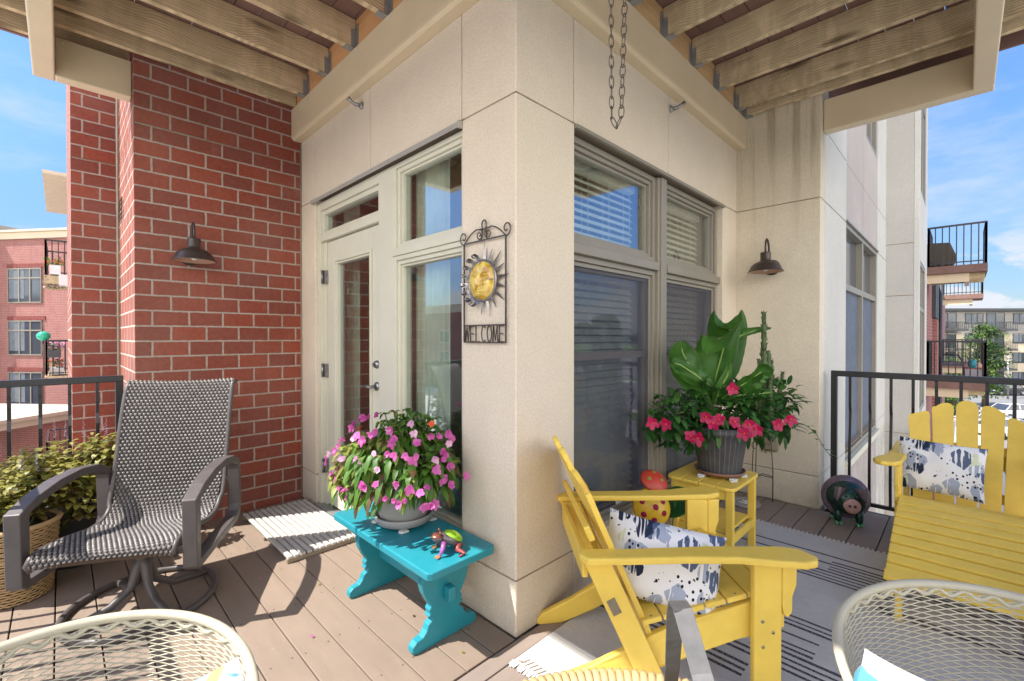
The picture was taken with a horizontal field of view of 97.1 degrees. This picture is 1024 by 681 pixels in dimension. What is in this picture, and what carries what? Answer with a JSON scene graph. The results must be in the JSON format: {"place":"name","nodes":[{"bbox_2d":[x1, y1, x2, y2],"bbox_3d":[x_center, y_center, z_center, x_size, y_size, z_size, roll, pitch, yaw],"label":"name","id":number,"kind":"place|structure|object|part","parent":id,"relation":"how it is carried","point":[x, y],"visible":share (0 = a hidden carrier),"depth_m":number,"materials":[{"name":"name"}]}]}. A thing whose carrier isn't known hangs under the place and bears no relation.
{"place":"outdoors","nodes":[
{"label":"outdoors","id":0,"kind":"place"},
{"bbox_2d":[42,169,66,214],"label":"apartment wing","id":1,"kind":"structure","parent":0,"point":[55,187],"depth_m":15.90,"materials":[{"name":"beige paint"}]},
{"bbox_2d":[43,239,66,289],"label":"neighbour balcony","id":2,"kind":"structure","parent":1,"relation":"attached to","point":[55,279],"depth_m":13.90,"materials":[{"name":"black metal"}]},
{"bbox_2d":[44,340,67,377],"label":"neighbour balcony","id":3,"kind":"structure","parent":1,"relation":"attached to","point":[52,351],"depth_m":13.96,"materials":[{"name":"black metal"}]},
{"bbox_2d":[36,331,50,375],"bbox_3d":[-14.366,0.396,13.863,0.320,1.355,0.320,0,1,45],"label":"garden globe","id":4,"kind":"object","parent":3,"relation":"on","point":[43,336],"visible":0.98,"depth_m":13.84,"materials":[{"name":"glass"}]},
{"bbox_2d":[46,428,67,457],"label":"neighbour balcony","id":5,"kind":"structure","parent":1,"relation":"attached to","point":[48,438],"depth_m":15.62,"materials":[{"name":"metal"}]},
{"bbox_2d":[0,7,1023,307],"label":"sky","id":6,"kind":"structure","parent":0,"point":[976,143],"materials":[{"name":"blue"}]},
{"bbox_2d":[666,486,684,525],"bbox_3d":[0.926,1.064,2.574,0.192,0.435,0.155,0,0,27],"label":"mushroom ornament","id":7,"kind":"object","parent":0,"point":[677,507],"visible":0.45,"depth_m":2.56,"materials":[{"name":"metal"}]},
{"bbox_2d":[735,497,760,508],"bbox_3d":[1.813,1.260,3.517,0.220,0.020,0.220,0,1,45],"label":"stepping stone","id":8,"kind":"object","parent":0,"point":[741,502],"visible":0.66,"depth_m":3.48,"materials":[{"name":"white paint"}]},
{"bbox_2d":[926,284,944,499],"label":"apartment wing","id":9,"kind":"structure","parent":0,"point":[935,329],"depth_m":15.26,"materials":[{"name":"red brick"},{"name":"window glass"}]},
{"bbox_2d":[926,340,986,398],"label":"neighbour balcony","id":10,"kind":"structure","parent":9,"relation":"attached to","point":[948,389],"depth_m":12.08,"materials":[{"name":"beige paint"}]},
{"bbox_2d":[939,348,964,375],"bbox_3d":[12.171,0.645,12.487,0.517,0.881,0.536,0,1,45],"label":"metal chair","id":11,"kind":"object","parent":10,"relation":"on","point":[953,364],"visible":0.75,"depth_m":12.43,"materials":[{"name":"black paint"}]},
{"bbox_2d":[964,359,982,376],"bbox_3d":[12.331,0.795,12.080,0.340,0.575,0.470,0,1,45],"label":"storage box","id":12,"kind":"object","parent":10,"relation":"on","point":[973,367],"visible":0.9,"depth_m":11.99,"materials":[{"name":"teal paint"}]},
{"bbox_2d":[927,221,987,285],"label":"neighbour balcony","id":13,"kind":"structure","parent":9,"relation":"attached to","point":[966,274],"depth_m":12.05,"materials":[{"name":"beige paint"}]},
{"bbox_2d":[930,243,955,266],"bbox_3d":[11.961,-2.348,12.568,0.593,0.692,0.650,0,1,45],"label":"covered grill","id":14,"kind":"object","parent":13,"relation":"on","point":[939,253],"visible":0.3,"depth_m":12.34,"materials":[{"name":"fabric"}]},
{"bbox_2d":[942,339,982,372],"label":"neighbour balcony","id":15,"kind":"structure","parent":9,"relation":"attached to","point":[951,369],"depth_m":20.28,"materials":[{"name":"beige paint"}]},
{"bbox_2d":[943,282,983,305],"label":"neighbour balcony","id":16,"kind":"structure","parent":9,"relation":"attached to","point":[960,299],"depth_m":20.20,"materials":[{"name":"beige paint"}]},
{"bbox_2d":[945,356,981,415],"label":"young tree","id":17,"kind":"object","parent":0,"point":[953,401],"visible":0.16,"depth_m":43.74,"materials":[{"name":"green plant"}]},
{"bbox_2d":[954,408,1004,512],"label":"pavement","id":18,"kind":"structure","parent":0,"point":[979,440],"depth_m":23.49,"materials":[{"name":"concrete"}]},
{"bbox_2d":[0,403,67,506],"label":"building","id":19,"kind":"structure","parent":18,"relation":"on","point":[24,426],"depth_m":20.32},
{"bbox_2d":[66,0,927,641],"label":"apartment building","id":20,"kind":"structure","parent":18,"relation":"on","point":[316,310],"depth_m":3.12,"materials":[{"name":"paint"}]},
{"bbox_2d":[171,222,216,265],"bbox_3d":[-2.124,-0.655,3.014,0.291,0.277,0.250,0,1,45],"label":"wall lamp","id":21,"kind":"object","parent":20,"relation":"attached to","point":[193,252],"visible":1,"depth_m":2.97,"materials":[{"name":"brown metal"}]},
{"bbox_2d":[321,225,378,510],"bbox_3d":[-1.126,0.246,3.131,0.849,1.969,0.121,0,1,45],"label":"door","id":22,"kind":"structure","parent":20,"relation":"in","point":[363,244],"depth_m":3.29,"materials":[{"name":"beige paint"}]},
{"bbox_2d":[323,185,378,235],"bbox_3d":[-1.107,-0.883,3.151,0.885,0.190,0.065,0,1,45],"label":"transom window","id":23,"kind":"structure","parent":20,"relation":"in","point":[372,193],"depth_m":3.15,"materials":[{"name":"beige paint"}]},
{"bbox_2d":[347,97,361,109],"bbox_3d":[-1.009,-1.518,2.889,0.092,0.066,0.052,0,0,-25],"label":"wall hook","id":24,"kind":"object","parent":20,"relation":"attached to","point":[359,105],"depth_m":2.88,"materials":[{"name":"metal"}]},
{"bbox_2d":[393,130,462,251],"bbox_3d":[-0.427,-0.777,2.482,0.673,0.516,0.110,0,1,45],"label":"window","id":25,"kind":"structure","parent":20,"relation":"in","point":[451,146],"depth_m":2.58,"materials":[{"name":"beige paint"}]},
{"bbox_2d":[394,241,462,529],"bbox_3d":[-0.427,0.243,2.490,0.673,1.475,0.110,0,1,45],"label":"window","id":26,"kind":"structure","parent":20,"relation":"in","point":[403,264],"depth_m":2.67,"materials":[{"name":"beige paint"}]},
{"bbox_2d":[460,219,510,342],"bbox_3d":[-0.145,-0.270,2.042,0.348,0.564,0.057,0,1,45],"label":"welcome sign","id":27,"kind":"object","parent":20,"relation":"attached to","point":[481,285],"visible":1,"depth_m":2.04,"materials":[{"name":"metal"}]},
{"bbox_2d":[0,0,1023,134],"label":"balcony","id":28,"kind":"structure","parent":20,"relation":"attached to","point":[862,62],"depth_m":2.84,"materials":[{"name":"beige paint"}]},
{"bbox_2d":[608,0,627,128],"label":"hanging chain","id":29,"kind":"object","parent":28,"relation":"hanging from","point":[623,64],"visible":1,"depth_m":1.45,"materials":[{"name":"metal"}]},
{"bbox_2d":[0,491,1023,680],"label":"deck floor","id":30,"kind":"structure","parent":20,"relation":"attached to","point":[278,614],"depth_m":2.10,"materials":[{"name":"brown wood"}]},
{"bbox_2d":[0,447,71,525],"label":"planter","id":31,"kind":"object","parent":30,"relation":"on","point":[40,463],"visible":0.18,"depth_m":2.42,"materials":[{"name":"plant"}]},
{"bbox_2d":[0,451,91,609],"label":"wicker planter","id":32,"kind":"object","parent":30,"relation":"on","point":[44,528],"visible":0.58,"depth_m":2.28,"materials":[{"name":"wicker"}]},
{"bbox_2d":[5,414,116,569],"bbox_3d":[-2.509,0.867,2.614,0.674,0.827,0.530,0,0,-14],"label":"planter","id":33,"kind":"object","parent":30,"relation":"on","point":[80,514],"visible":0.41,"depth_m":2.55,"materials":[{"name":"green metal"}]},
{"bbox_2d":[0,375,122,468],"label":"deck railing","id":34,"kind":"object","parent":30,"relation":"on","point":[68,381],"visible":0.44,"depth_m":2.83,"materials":[{"name":"black metal"}]},
{"bbox_2d":[3,378,240,646],"bbox_3d":[-1.823,0.754,2.282,0.670,1.055,0.856,0,0,-16],"label":"swivel chair","id":35,"kind":"object","parent":30,"relation":"on","point":[167,477],"visible":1,"depth_m":2.40,"materials":[{"name":"grey wicker"}]},
{"bbox_2d":[0,609,259,680],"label":"chair","id":36,"kind":"object","parent":30,"relation":"on","point":[226,634],"visible":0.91,"depth_m":0.92,"materials":[{"name":"beige metal"}]},
{"bbox_2d":[195,657,243,680],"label":"cushion","id":37,"kind":"object","parent":36,"relation":"on","point":[230,671],"visible":1,"depth_m":0.75,"materials":[{"name":"white fabric"}]},
{"bbox_2d":[243,499,355,563],"bbox_3d":[-1.449,1.256,3.055,0.900,0.038,0.433,0,1,45],"label":"door mat","id":38,"kind":"object","parent":30,"relation":"on","point":[313,527],"depth_m":2.96,"materials":[{"name":"white fabric"}]},
{"bbox_2d":[334,502,493,654],"bbox_3d":[-0.501,1.091,2.170,0.870,0.385,0.355,0,1,45],"label":"bench","id":39,"kind":"object","parent":30,"relation":"on","point":[389,555],"visible":0.86,"depth_m":1.99,"materials":[{"name":"teal paint"}]},
{"bbox_2d":[324,408,469,529],"bbox_3d":[-0.586,0.616,2.168,0.803,0.541,0.524,0,1,45],"label":"flower pot","id":40,"kind":"object","parent":39,"relation":"on","point":[400,473],"visible":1,"depth_m":2.05,"materials":[{"name":"plant"}]},
{"bbox_2d":[398,529,408,533],"bbox_3d":[-0.506,0.892,2.114,0.036,0.010,0.050,0,1,45],"label":"pot foot","id":41,"kind":"object","parent":39,"relation":"on","point":[402,531],"visible":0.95,"depth_m":2.10},
{"bbox_2d":[430,528,466,559],"bbox_3d":[-0.276,0.851,1.929,0.144,0.096,0.147,0,0,-18],"label":"frog figurine","id":42,"kind":"object","parent":39,"relation":"on","point":[451,537],"visible":1,"depth_m":1.90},
{"bbox_2d":[640,470,667,489],"bbox_3d":[0.803,1.012,2.572,0.156,0.538,0.173,0,1,45],"label":"mushroom ornament","id":43,"kind":"object","parent":30,"relation":"on","point":[653,480],"visible":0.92,"depth_m":2.52,"materials":[{"name":"ceramic"}]},
{"bbox_2d":[752,435,772,501],"bbox_3d":[1.953,0.963,3.566,0.163,0.620,0.178,0,1,45],"label":"plant stand","id":44,"kind":"object","parent":30,"relation":"on","point":[755,463],"visible":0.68,"depth_m":3.56,"materials":[{"name":"metal"}]},
{"bbox_2d":[509,519,1023,680],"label":"rug","id":45,"kind":"object","parent":30,"relation":"on","point":[833,581],"visible":0.41,"depth_m":1.96,"materials":[{"name":"grey fabric"}]},
{"bbox_2d":[632,488,670,523],"bbox_3d":[0.771,1.052,2.498,0.157,0.458,0.161,0,1,45],"label":"mushroom ornament","id":46,"kind":"object","parent":45,"relation":"on","point":[657,511],"visible":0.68,"depth_m":2.46,"materials":[{"name":"ceramic"}]},
{"bbox_2d":[537,436,817,680],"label":"garden chair","id":47,"kind":"object","parent":45,"relation":"on","point":[763,578],"visible":0.84,"depth_m":1.61,"materials":[{"name":"wood"}]},
{"bbox_2d":[608,508,726,613],"bbox_3d":[0.570,0.852,1.729,0.440,0.300,0.155,10,-16,14],"label":"pillow","id":48,"kind":"object","parent":47,"relation":"on","point":[664,584],"visible":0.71,"depth_m":1.67,"materials":[{"name":"white fabric"}]},
{"bbox_2d":[668,461,757,545],"bbox_3d":[1.240,1.050,2.788,0.398,0.458,0.450,0,1,45],"label":"side table","id":49,"kind":"object","parent":45,"relation":"on","point":[731,519],"visible":0.52,"depth_m":2.69,"materials":[{"name":"yellow wood"}]},
{"bbox_2d":[697,473,705,477],"bbox_3d":[1.138,0.811,2.718,0.040,0.018,0.050,0,1,45],"label":"pot foot","id":50,"kind":"object","parent":49,"relation":"on","point":[700,475],"visible":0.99,"depth_m":2.71},
{"bbox_2d":[729,478,737,482],"bbox_3d":[1.286,0.812,2.626,0.040,0.018,0.050,0,1,45],"label":"pot foot","id":51,"kind":"object","parent":49,"relation":"on","point":[733,480],"visible":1,"depth_m":2.62},
{"bbox_2d":[641,309,835,477],"bbox_3d":[1.354,0.306,2.687,1.225,0.991,0.544,0,0,-3],"label":"potted plant","id":52,"kind":"object","parent":49,"relation":"on","point":[706,372],"visible":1,"depth_m":2.67,"materials":[{"name":"plant"}]},
{"bbox_2d":[883,495,1023,620],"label":"footrest","id":53,"kind":"object","parent":45,"relation":"on","point":[932,539],"visible":0.83,"depth_m":2.12,"materials":[{"name":"yellow wood"}]},
{"bbox_2d":[821,475,870,527],"bbox_3d":[2.348,1.115,3.174,0.296,0.321,0.289,0,0,23],"label":"pig ornament","id":54,"kind":"object","parent":30,"relation":"on","point":[845,496],"visible":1,"depth_m":3.12,"materials":[{"name":"green ceramic"}]},
{"bbox_2d":[830,370,1023,511],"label":"deck railing","id":55,"kind":"object","parent":30,"relation":"on","point":[961,380],"visible":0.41,"depth_m":3.22,"materials":[{"name":"black metal"}]},
{"bbox_2d":[832,579,1023,680],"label":"chair","id":56,"kind":"object","parent":30,"relation":"on","point":[852,602],"visible":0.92,"depth_m":1.00,"materials":[{"name":"beige metal"}]},
{"bbox_2d":[853,649,925,680],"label":"cushion","id":57,"kind":"object","parent":56,"relation":"on","point":[872,667],"visible":1,"depth_m":0.77,"materials":[{"name":"white fabric"}]},
{"bbox_2d":[873,401,1023,517],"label":"garden chair","id":58,"kind":"object","parent":30,"relation":"on","point":[1001,459],"visible":0.4,"depth_m":2.71,"materials":[{"name":"wood"}]},
{"bbox_2d":[899,436,987,503],"bbox_3d":[2.465,0.735,2.606,0.380,0.300,0.125,4,-15,43],"label":"pillow","id":59,"kind":"object","parent":58,"relation":"on","point":[952,470],"visible":0.93,"depth_m":2.56,"materials":[{"name":"white fabric"}]},
{"bbox_2d":[574,136,654,260],"bbox_3d":[0.538,-0.769,2.637,0.170,0.547,0.910,0,1,45],"label":"window","id":60,"kind":"structure","parent":20,"relation":"in","point":[592,163],"depth_m":2.71,"materials":[{"name":"beige metal"}]},
{"bbox_2d":[574,254,654,527],"bbox_3d":[0.538,0.280,2.645,0.170,1.445,0.910,0,1,45],"label":"window","id":61,"kind":"structure","parent":20,"relation":"in","point":[602,438],"depth_m":2.76,"materials":[{"name":"grey glass"}]},
{"bbox_2d":[670,101,685,112],"bbox_3d":[1.074,-1.512,2.921,0.092,0.066,0.052,0,0,25],"label":"wall hook","id":62,"kind":"object","parent":20,"relation":"attached to","point":[672,108],"depth_m":2.92,"materials":[{"name":"metal"}]},
{"bbox_2d":[666,274,715,488],"bbox_3d":[1.260,0.275,3.367,0.170,1.445,0.900,0,1,45],"label":"window","id":63,"kind":"structure","parent":20,"relation":"in","point":[675,460],"depth_m":3.46,"materials":[{"name":"beige metal"}]},
{"bbox_2d":[667,184,716,276],"bbox_3d":[1.260,-0.774,3.359,0.170,0.547,0.900,0,1,45],"label":"window","id":64,"kind":"structure","parent":20,"relation":"in","point":[680,204],"depth_m":3.49,"materials":[{"name":"beige metal"}]},
{"bbox_2d":[747,238,783,274],"bbox_3d":[1.977,-0.659,3.514,0.291,0.277,0.250,0,1,-45],"label":"wall lamp","id":65,"kind":"object","parent":20,"relation":"attached to","point":[766,264],"visible":1,"depth_m":3.47,"materials":[{"name":"brown metal"}]},
{"bbox_2d":[763,436,778,451],"bbox_3d":[2.063,0.817,3.606,0.104,0.130,0.054,0,1,45],"label":"power outlet","id":66,"kind":"object","parent":20,"relation":"attached to","point":[774,447],"visible":0.55,"depth_m":3.58,"materials":[{"name":"beige plastic"}]},
{"bbox_2d":[845,222,876,458],"bbox_3d":[3.761,-0.003,4.925,0.100,2.200,2.116,0,1,45],"label":"window","id":67,"kind":"structure","parent":20,"relation":"in","point":[861,260],"depth_m":4.88,"materials":[{"name":"grey glass"}]},
{"bbox_2d":[866,122,876,157],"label":"window","id":68,"kind":"structure","parent":20,"relation":"in","point":[871,128],"depth_m":5.54,"materials":[{"name":"beige metal"}]},
{"bbox_2d":[919,262,924,411],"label":"window","id":69,"kind":"structure","parent":20,"relation":"in","point":[922,271],"depth_m":6.93,"materials":[{"name":"beige glass"}]},
{"bbox_2d":[921,109,925,202],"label":"window","id":70,"kind":"structure","parent":20,"relation":"in","point":[923,112],"depth_m":6.95,"materials":[{"name":"beige metal"}]},
{"bbox_2d":[945,308,1023,386],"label":"apartment block","id":71,"kind":"structure","parent":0,"point":[1008,321],"depth_m":65.92,"materials":[{"name":"grey"}]},
{"bbox_2d":[945,352,954,360],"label":"window","id":72,"kind":"structure","parent":71,"relation":"in","point":[945,352],"depth_m":65.97,"materials":[{"name":"grey glass"}]},
{"bbox_2d":[945,332,955,347],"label":"window","id":73,"kind":"structure","parent":71,"relation":"in","point":[947,336],"depth_m":65.95,"materials":[{"name":"grey glass"}]},
{"bbox_2d":[945,313,956,327],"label":"window","id":74,"kind":"structure","parent":71,"relation":"in","point":[950,318],"depth_m":65.87,"materials":[{"name":"grey glass"}]},
{"bbox_2d":[965,313,983,323],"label":"window","id":75,"kind":"structure","parent":71,"relation":"in","point":[972,318],"depth_m":65.87,"materials":[{"name":"grey glass"}]},
{"bbox_2d":[987,352,1003,367],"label":"window","id":76,"kind":"structure","parent":71,"relation":"in","point":[998,357],"depth_m":65.97,"materials":[{"name":"grey glass"}]},
{"bbox_2d":[987,332,1003,347],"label":"window","id":77,"kind":"structure","parent":71,"relation":"in","point":[998,339],"depth_m":65.95,"materials":[{"name":"grey glass"}]},
{"bbox_2d":[986,313,1004,327],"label":"window","id":78,"kind":"structure","parent":71,"relation":"in","point":[990,317],"depth_m":65.87,"materials":[{"name":"grey glass"}]},
{"bbox_2d":[988,371,1003,376],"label":"window","id":79,"kind":"structure","parent":71,"relation":"in","point":[1002,375],"depth_m":65.98,"materials":[{"name":"grey glass"}]},
{"bbox_2d":[1012,372,1023,377],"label":"window","id":80,"kind":"structure","parent":71,"relation":"in","point":[1014,374],"depth_m":65.98,"materials":[{"name":"grey glass"}]},
{"bbox_2d":[1012,352,1023,362],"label":"window","id":81,"kind":"structure","parent":71,"relation":"in","point":[1018,357],"depth_m":65.97,"materials":[{"name":"grey glass"}]},
{"bbox_2d":[1013,334,1023,343],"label":"window","id":82,"kind":"structure","parent":71,"relation":"in","point":[1019,338],"depth_m":65.94,"materials":[{"name":"grey glass"}]},
{"bbox_2d":[1013,313,1023,323],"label":"window","id":83,"kind":"structure","parent":71,"relation":"in","point":[1017,317],"depth_m":65.87,"materials":[{"name":"grey glass"}]},
{"bbox_2d":[954,393,1023,475],"bbox_3d":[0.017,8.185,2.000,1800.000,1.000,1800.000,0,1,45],"label":"ground","id":84,"kind":"structure","parent":0,"point":[993,400],"depth_m":54.83,"materials":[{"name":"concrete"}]},
{"bbox_2d":[0,225,67,403],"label":"brick building","id":85,"kind":"structure","parent":84,"relation":"on","point":[30,307],"depth_m":27.16,"materials":[{"name":"pink brick"},{"name":"cream trim"},{"name":"window glass"}]},
{"bbox_2d":[7,267,42,302],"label":"window","id":86,"kind":"structure","parent":85,"relation":"in","point":[24,285],"depth_m":27.18,"materials":[{"name":"grey glass"}]},
{"bbox_2d":[8,320,42,354],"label":"window","id":87,"kind":"structure","parent":85,"relation":"in","point":[22,340],"depth_m":27.21,"materials":[{"name":"grey glass"}]},
{"bbox_2d":[8,372,42,403],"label":"window","id":88,"kind":"structure","parent":85,"relation":"in","point":[19,395],"depth_m":27.23,"materials":[{"name":"white glass"}]},
{"bbox_2d":[954,410,1010,422],"bbox_3d":[40.194,6.663,38.047,4.500,1.490,1.920,0,0,5],"label":"parked car","id":89,"kind":"object","parent":84,"relation":"on","point":[979,416],"visible":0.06,"depth_m":37.48,"materials":[{"name":"silver paint"}]},
{"bbox_2d":[956,322,1015,406],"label":"tree","id":90,"kind":"object","parent":84,"relation":"on","point":[982,329],"visible":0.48,"depth_m":49.33,"materials":[{"name":"green plant"}]},
{"bbox_2d":[978,417,1023,438],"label":"parked car","id":91,"kind":"object","parent":84,"relation":"on","point":[1006,426],"visible":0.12,"depth_m":33.95,"materials":[{"name":"paint"}]},
{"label":"windows","id":92,"kind":"part","parent":91,"relation":"part of","materials":[{"name":"grey glass"}]},
{"bbox_2d":[989,384,1023,395],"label":"parked car","id":93,"kind":"object","parent":84,"relation":"on","point":[1020,389],"visible":0.32,"depth_m":59.17,"materials":[{"name":"black paint"}]},
{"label":"windows","id":94,"kind":"part","parent":93,"relation":"part of","materials":[{"name":"grey glass"}]},
{"bbox_2d":[991,403,1023,418],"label":"parked car","id":95,"kind":"object","parent":84,"relation":"on","point":[1006,408],"visible":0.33,"depth_m":41.41,"materials":[{"name":"white paint"}]},
{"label":"windows","id":96,"kind":"part","parent":95,"relation":"part of","materials":[{"name":"blue glass"}]},
{"bbox_2d":[1006,353,1008,398],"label":"street lamp","id":97,"kind":"object","parent":84,"relation":"on","point":[1007,376],"visible":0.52,"depth_m":55.95,"materials":[{"name":"grey metal"}]},
{"bbox_3d":[0.125,0.939,0.322,0.660,0.722,0.660,0,1,45],"label":"patio table","id":98,"kind":"object","parent":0,"visible":0},
{"bbox_2d":[523,599,713,680],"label":"basket","id":99,"kind":"object","parent":98,"relation":"on","point":[681,625],"visible":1,"depth_m":0.46,"materials":[{"name":"beige wicker"}]}
]}

